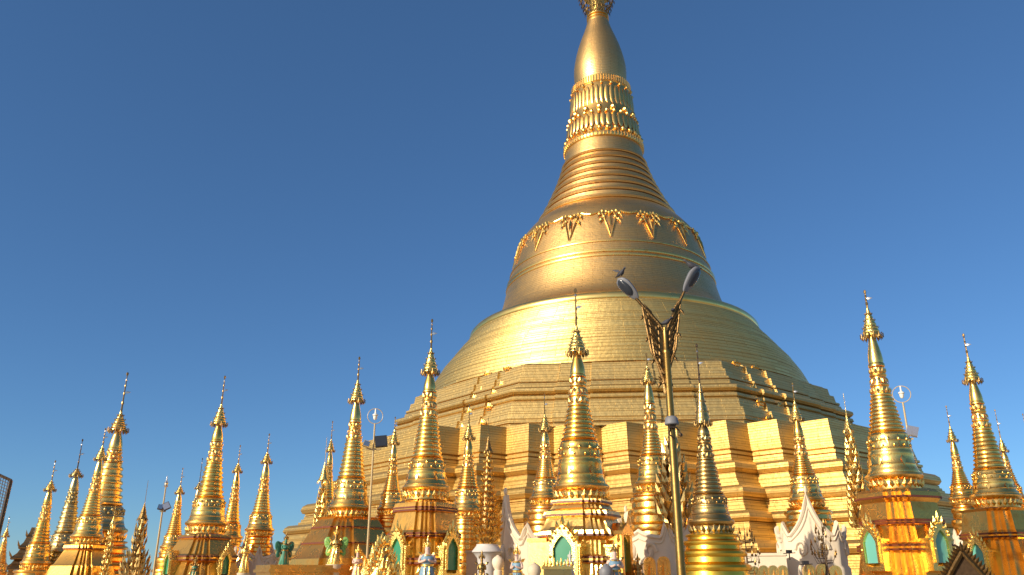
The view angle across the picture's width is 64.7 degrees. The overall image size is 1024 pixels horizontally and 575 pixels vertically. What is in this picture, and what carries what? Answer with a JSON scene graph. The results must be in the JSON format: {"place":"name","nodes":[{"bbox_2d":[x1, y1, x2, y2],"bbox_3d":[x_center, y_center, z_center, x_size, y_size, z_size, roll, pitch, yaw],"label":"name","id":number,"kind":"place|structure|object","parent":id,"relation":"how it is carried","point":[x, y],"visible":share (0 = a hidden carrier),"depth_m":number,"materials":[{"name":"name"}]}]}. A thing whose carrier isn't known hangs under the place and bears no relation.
{"place":"outdoors","nodes":[
{"label":"outdoors","id":0,"kind":"place"},
{"bbox_2d":[7,522,37,574],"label":"tiered pavilion","id":1,"kind":"structure","parent":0,"point":[17,558],"depth_m":74.49,"materials":[{"name":"gold metal"}]},
{"bbox_2d":[312,440,329,526],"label":"gilded tree","id":2,"kind":"object","parent":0,"point":[321,503],"visible":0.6,"depth_m":53.89,"materials":[{"name":"gold metal"}]},
{"bbox_2d":[466,550,477,574],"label":"cream wall","id":3,"kind":"structure","parent":0,"point":[471,565],"depth_m":40.60,"materials":[{"name":"white paint"}]},
{"bbox_2d":[0,0,1023,574],"label":"sky","id":4,"kind":"structure","parent":0,"point":[269,197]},
{"bbox_2d":[745,553,787,568],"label":"white wall","id":5,"kind":"structure","parent":0,"point":[777,560],"depth_m":38.78,"materials":[{"name":"paint"}]},
{"bbox_2d":[783,550,794,559],"bbox_3d":[13.213,12.731,38.466,0.582,0.450,0.200,0,-20,0],"label":"floodlight","id":6,"kind":"object","parent":5,"relation":"attached to","point":[788,551],"depth_m":38.44,"materials":[{"name":"metal"}]},
{"bbox_2d":[938,542,994,574],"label":"ornate gable","id":7,"kind":"structure","parent":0,"point":[963,560],"depth_m":30.07,"materials":[{"name":"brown wood"}]},
{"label":"terrace","id":8,"kind":"structure","parent":0,"visible":0},
{"bbox_2d":[0,517,9,574],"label":"gilded stupa","id":9,"kind":"object","parent":8,"relation":"on","point":[3,561],"visible":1,"depth_m":68.32,"materials":[{"name":"gold metal"}]},
{"bbox_2d":[13,460,56,574],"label":"gilded stupa","id":10,"kind":"object","parent":8,"relation":"on","point":[36,560],"visible":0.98,"depth_m":66.11,"materials":[{"name":"gold metal"}]},
{"bbox_2d":[50,439,83,565],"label":"gilded stupa","id":11,"kind":"object","parent":8,"relation":"on","point":[64,531],"visible":0.69,"depth_m":69.30,"materials":[{"name":"metal"}]},
{"bbox_2d":[45,428,114,574],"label":"gilded stupa","id":12,"kind":"object","parent":8,"relation":"on","point":[85,557],"visible":1,"depth_m":60.76,"materials":[{"name":"gold metal"}]},
{"bbox_2d":[79,372,129,574],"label":"gilded stupa","id":13,"kind":"object","parent":8,"relation":"on","point":[112,489],"visible":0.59,"depth_m":73.75,"materials":[{"name":"gold metal"}]},
{"bbox_2d":[99,506,115,574],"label":"gilded tree","id":14,"kind":"object","parent":8,"relation":"on","point":[106,563],"visible":1,"depth_m":59.99,"materials":[{"name":"gold metal"}]},
{"bbox_2d":[119,484,151,574],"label":"gilded tree","id":15,"kind":"object","parent":8,"relation":"on","point":[135,563],"visible":1,"depth_m":51.98,"materials":[{"name":"gold metal"}]},
{"bbox_2d":[152,476,170,574],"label":"floodlight pole","id":16,"kind":"object","parent":8,"relation":"on","point":[164,506],"visible":1,"depth_m":55.09,"materials":[{"name":"silver metal"}]},
{"bbox_2d":[151,468,184,574],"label":"gilded stupa","id":17,"kind":"object","parent":8,"relation":"on","point":[173,533],"visible":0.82,"depth_m":58.34,"materials":[{"name":"gold metal"}]},
{"bbox_2d":[184,458,202,534],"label":"gilded stupa","id":18,"kind":"object","parent":8,"relation":"on","point":[197,488],"visible":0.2,"depth_m":65.56,"materials":[{"name":"metal"}]},
{"bbox_2d":[188,555,199,574],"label":"guardian statue","id":19,"kind":"object","parent":8,"relation":"on","point":[194,568],"visible":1,"depth_m":46.88,"materials":[{"name":"green metal"}]},
{"bbox_2d":[160,376,239,574],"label":"gilded stupa","id":20,"kind":"object","parent":8,"relation":"on","point":[206,541],"visible":1,"depth_m":50.45,"materials":[{"name":"gold metal"}]},
{"bbox_2d":[224,445,242,553],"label":"gilded stupa","id":21,"kind":"object","parent":8,"relation":"on","point":[232,518],"visible":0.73,"depth_m":58.30,"materials":[{"name":"gold metal"}]},
{"bbox_2d":[237,534,252,574],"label":"guardian statue","id":22,"kind":"object","parent":8,"relation":"on","point":[244,564],"visible":1,"depth_m":49.65,"materials":[{"name":"gold metal"}]},
{"bbox_2d":[234,433,279,574],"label":"gilded stupa","id":23,"kind":"object","parent":8,"relation":"on","point":[259,529],"visible":0.86,"depth_m":54.59,"materials":[{"name":"gold metal"}]},
{"bbox_2d":[253,565,361,574],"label":"gilded pedestal","id":24,"kind":"object","parent":8,"relation":"on","point":[295,569],"visible":0.79,"depth_m":38.72,"materials":[{"name":"gold metal"}]},
{"bbox_2d":[275,533,293,564],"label":"guardian statue","id":25,"kind":"object","parent":24,"relation":"on","point":[286,552],"visible":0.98,"depth_m":40.88,"materials":[{"name":"green stone"}]},
{"bbox_2d":[324,527,348,574],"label":"guardian statue","id":26,"kind":"object","parent":24,"relation":"on","point":[335,549],"visible":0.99,"depth_m":40.03,"materials":[{"name":"gold metal"}]},
{"bbox_2d":[314,421,334,519],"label":"gilded stupa","id":27,"kind":"object","parent":8,"relation":"on","point":[329,468],"visible":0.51,"depth_m":57.28,"materials":[{"name":"gold metal"}]},
{"bbox_2d":[290,357,387,564],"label":"gilded stupa","id":28,"kind":"object","parent":8,"relation":"on","point":[348,507],"visible":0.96,"depth_m":45.90,"materials":[{"name":"gold metal"}]},
{"bbox_2d":[350,545,363,574],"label":"guardian statue","id":29,"kind":"object","parent":8,"relation":"on","point":[357,561],"visible":1,"depth_m":34.37,"materials":[{"name":"gold metal"}]},
{"bbox_2d":[362,408,387,559],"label":"floodlight pole","id":30,"kind":"object","parent":8,"relation":"on","point":[379,442],"visible":1,"depth_m":45.75,"materials":[{"name":"silver metal"}]},
{"bbox_2d":[361,533,401,574],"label":"flame sculpture","id":31,"kind":"object","parent":8,"relation":"on","point":[381,561],"visible":1,"depth_m":33.83,"materials":[{"name":"gold metal"}]},
{"bbox_2d":[376,417,401,534],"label":"gilded stupa","id":32,"kind":"object","parent":8,"relation":"on","point":[391,495],"visible":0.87,"depth_m":47.78,"materials":[{"name":"gold metal"}]},
{"bbox_2d":[387,319,461,574],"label":"gilded stupa","id":33,"kind":"object","parent":8,"relation":"on","point":[424,510],"visible":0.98,"depth_m":38.63,"materials":[{"name":"gold metal"}]},
{"bbox_2d":[416,537,436,574],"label":"guardian statue","id":34,"kind":"object","parent":8,"relation":"on","point":[427,560],"visible":1,"depth_m":34.07,"materials":[{"name":"white stone"}]},
{"bbox_2d":[454,404,480,574],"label":"gilded stupa","id":35,"kind":"object","parent":8,"relation":"on","point":[467,494],"visible":0.77,"depth_m":44.49,"materials":[{"name":"gold metal"}]},
{"bbox_2d":[475,551,488,574],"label":"guardian statue","id":36,"kind":"object","parent":8,"relation":"on","point":[481,567],"visible":1,"depth_m":31.10,"materials":[{"name":"gold metal"}]},
{"bbox_2d":[472,544,501,574],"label":"white pedestal","id":37,"kind":"object","parent":8,"relation":"on","point":[491,551],"visible":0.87,"depth_m":36.56,"materials":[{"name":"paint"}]},
{"bbox_2d":[471,416,503,543],"bbox_3d":[-1.138,9.125,38.154,1.528,6.136,1.529,1,-20,-2],"label":"gilded tree","id":38,"kind":"object","parent":37,"relation":"on","point":[488,524],"visible":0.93,"depth_m":37.44,"materials":[{"name":"gold metal"}]},
{"bbox_2d":[492,555,503,574],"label":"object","id":39,"kind":"object","parent":8,"relation":"on","point":[497,562],"visible":1,"depth_m":35.29,"materials":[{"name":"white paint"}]},
{"bbox_2d":[509,544,524,574],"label":"guardian statue","id":40,"kind":"object","parent":8,"relation":"on","point":[516,566],"visible":1,"depth_m":30.92,"materials":[{"name":"white stone"}]},
{"bbox_2d":[500,394,555,574],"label":"gilded stupa","id":41,"kind":"object","parent":8,"relation":"on","point":[541,498],"visible":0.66,"depth_m":41.78,"materials":[{"name":"gold metal"}]},
{"bbox_2d":[527,562,540,574],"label":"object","id":42,"kind":"object","parent":8,"relation":"on","point":[534,568],"visible":1,"depth_m":30.30,"materials":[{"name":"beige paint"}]},
{"bbox_2d":[541,558,573,574],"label":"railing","id":43,"kind":"object","parent":8,"relation":"on","point":[557,569],"visible":1,"depth_m":30.43,"materials":[{"name":"gold metal"}]},
{"bbox_2d":[565,552,575,574],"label":"guardian statue","id":44,"kind":"object","parent":8,"relation":"on","point":[569,555],"visible":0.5,"depth_m":31.70,"materials":[{"name":"white paint"}]},
{"bbox_2d":[527,288,633,574],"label":"gilded stupa","id":45,"kind":"object","parent":8,"relation":"on","point":[584,527],"visible":0.99,"depth_m":34.02,"materials":[{"name":"gold metal"}]},
{"bbox_2d":[599,564,612,574],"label":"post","id":46,"kind":"object","parent":8,"relation":"on","point":[605,569],"visible":1,"depth_m":30.03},
{"bbox_2d":[274,0,953,574],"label":"golden pagoda","id":47,"kind":"object","parent":8,"relation":"on","point":[602,216],"visible":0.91,"depth_m":74.91,"materials":[{"name":"gold metal"}]},
{"bbox_2d":[605,540,623,574],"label":"guardian statue","id":48,"kind":"object","parent":8,"relation":"on","point":[615,564],"visible":0.91,"depth_m":30.73,"materials":[{"name":"white stone"}]},
{"bbox_2d":[633,553,643,574],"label":"guardian statue","id":49,"kind":"object","parent":8,"relation":"on","point":[638,568],"visible":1,"depth_m":33.58,"materials":[{"name":"gold metal"}]},
{"bbox_2d":[643,557,655,574],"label":"gilded merlon","id":50,"kind":"object","parent":8,"relation":"on","point":[649,566],"visible":0.98,"depth_m":36.75,"materials":[{"name":"gold metal"}]},
{"bbox_2d":[617,353,690,574],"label":"gilded stupa","id":51,"kind":"object","parent":8,"relation":"on","point":[653,537],"visible":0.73,"depth_m":39.83,"materials":[{"name":"gold metal"}]},
{"bbox_2d":[657,556,670,574],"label":"gilded merlon","id":52,"kind":"object","parent":8,"relation":"on","point":[663,566],"visible":1,"depth_m":36.66,"materials":[{"name":"gold metal"}]},
{"bbox_2d":[653,436,692,530],"bbox_3d":[6.798,7.845,34.210,1.709,4.807,1.701,-4,-20,10],"label":"gilded tree","id":53,"kind":"object","parent":8,"relation":"on","point":[665,500],"visible":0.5,"depth_m":33.66,"materials":[{"name":"gold metal"}]},
{"bbox_2d":[684,344,751,574],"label":"bronze stupa","id":54,"kind":"object","parent":8,"relation":"on","point":[712,544],"visible":0.99,"depth_m":30.29,"materials":[{"name":"metal"}]},
{"bbox_2d":[737,525,760,573],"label":"bronze flower tree","id":55,"kind":"object","parent":8,"relation":"on","point":[751,539],"visible":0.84,"depth_m":33.95,"materials":[{"name":"metal"}]},
{"bbox_2d":[749,566,759,574],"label":"gilded merlon","id":56,"kind":"object","parent":8,"relation":"on","point":[756,571],"visible":0.66,"depth_m":35.74,"materials":[{"name":"gold metal"}]},
{"bbox_2d":[759,565,768,574],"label":"gilded merlon","id":57,"kind":"object","parent":8,"relation":"on","point":[763,569],"visible":1,"depth_m":35.65,"materials":[{"name":"gold metal"}]},
{"bbox_2d":[768,565,778,574],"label":"gilded merlon","id":58,"kind":"object","parent":8,"relation":"on","point":[773,569],"visible":1,"depth_m":35.54,"materials":[{"name":"gold metal"}]},
{"bbox_2d":[778,565,787,574],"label":"gilded merlon","id":59,"kind":"object","parent":8,"relation":"on","point":[782,569],"visible":1,"depth_m":35.43,"materials":[{"name":"gold metal"}]},
{"bbox_2d":[802,565,815,574],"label":"gilded merlon","id":60,"kind":"object","parent":8,"relation":"on","point":[811,570],"visible":0.98,"depth_m":35.10,"materials":[{"name":"gold metal"}]},
{"bbox_2d":[799,561,810,571],"bbox_3d":[12.756,12.094,35.046,0.582,0.450,0.200,0,-20,0],"label":"floodlight","id":61,"kind":"object","parent":60,"relation":"attached to","point":[805,563],"depth_m":35.02,"materials":[{"name":"metal"}]},
{"bbox_2d":[774,383,851,574],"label":"gilded stupa","id":62,"kind":"object","parent":8,"relation":"on","point":[806,511],"visible":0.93,"depth_m":39.76,"materials":[{"name":"gold metal"}]},
{"bbox_2d":[815,564,824,574],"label":"gilded merlon","id":63,"kind":"object","parent":8,"relation":"on","point":[819,569],"visible":0.62,"depth_m":34.97,"materials":[{"name":"gold metal"}]},
{"bbox_2d":[810,520,836,574],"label":"bronze flower tree","id":64,"kind":"object","parent":8,"relation":"on","point":[821,539],"visible":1,"depth_m":33.94,"materials":[{"name":"metal"}]},
{"bbox_2d":[829,565,841,574],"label":"gilded merlon","id":65,"kind":"object","parent":8,"relation":"on","point":[835,570],"visible":0.96,"depth_m":34.76,"materials":[{"name":"gold metal"}]},
{"bbox_2d":[843,394,866,529],"bbox_3d":[16.141,8.167,38.279,1.136,6.441,1.122,-8,-21,21],"label":"gilded tree","id":66,"kind":"object","parent":8,"relation":"on","point":[855,484],"visible":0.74,"depth_m":37.86,"materials":[{"name":"gold metal"}]},
{"bbox_2d":[854,290,955,574],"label":"gilded stupa","id":67,"kind":"object","parent":8,"relation":"on","point":[903,527],"visible":1,"depth_m":34.15,"materials":[{"name":"gold metal"}]},
{"bbox_2d":[892,386,918,439],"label":"floodlight pole","id":68,"kind":"object","parent":8,"relation":"on","point":[911,431],"visible":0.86,"depth_m":42.22,"materials":[{"name":"silver metal"}]},
{"bbox_2d":[945,406,974,547],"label":"gilded stupa","id":69,"kind":"object","parent":8,"relation":"on","point":[961,488],"visible":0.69,"depth_m":47.63,"materials":[{"name":"gold metal"}]},
{"bbox_2d":[959,333,1023,574],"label":"gilded stupa","id":70,"kind":"object","parent":8,"relation":"on","point":[991,535],"visible":0.99,"depth_m":41.44,"materials":[{"name":"gold metal"}]},
{"bbox_2d":[994,409,1023,506],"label":"gilded stupa","id":71,"kind":"object","parent":8,"relation":"on","point":[1003,452],"visible":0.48,"depth_m":53.03,"materials":[{"name":"gold metal"}]},
{"label":"ground","id":72,"kind":"structure","parent":0,"visible":0},
{"bbox_2d":[0,474,12,537],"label":"netted frame","id":73,"kind":"object","parent":72,"relation":"on","point":[5,501],"visible":1,"depth_m":21.38,"materials":[{"name":"metal"}]},
{"bbox_2d":[617,266,700,574],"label":"lamp post","id":74,"kind":"object","parent":72,"relation":"on","point":[662,340],"visible":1,"depth_m":20.09,"materials":[{"name":"gold metal"}]},
{"bbox_2d":[612,267,625,277],"bbox_3d":[2.750,-0.380,20.869,0.304,0.244,0.388,5,-20,-13],"label":"pigeon","id":75,"kind":"object","parent":74,"relation":"on","point":[620,273],"visible":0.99,"depth_m":20.82,"materials":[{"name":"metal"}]},
{"bbox_2d":[661,317,672,325],"bbox_3d":[3.894,0.863,20.425,0.380,0.232,0.129,-9,-22,22],"label":"pigeon","id":76,"kind":"object","parent":74,"relation":"on","point":[666,322],"visible":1,"depth_m":20.38,"materials":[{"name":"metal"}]},
{"bbox_2d":[665,415,682,439],"bbox_3d":[3.846,3.353,19.345,0.378,0.573,0.350,-12,-23,31],"label":"horn speaker","id":77,"kind":"object","parent":74,"relation":"attached to","point":[671,422],"visible":1,"depth_m":19.30},
{"bbox_2d":[683,259,701,268],"bbox_3d":[4.672,-0.583,20.949,0.500,0.305,0.170,2,-20,-5],"label":"pigeon","id":78,"kind":"object","parent":74,"relation":"on","point":[691,265],"visible":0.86,"depth_m":20.89,"materials":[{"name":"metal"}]}
]}

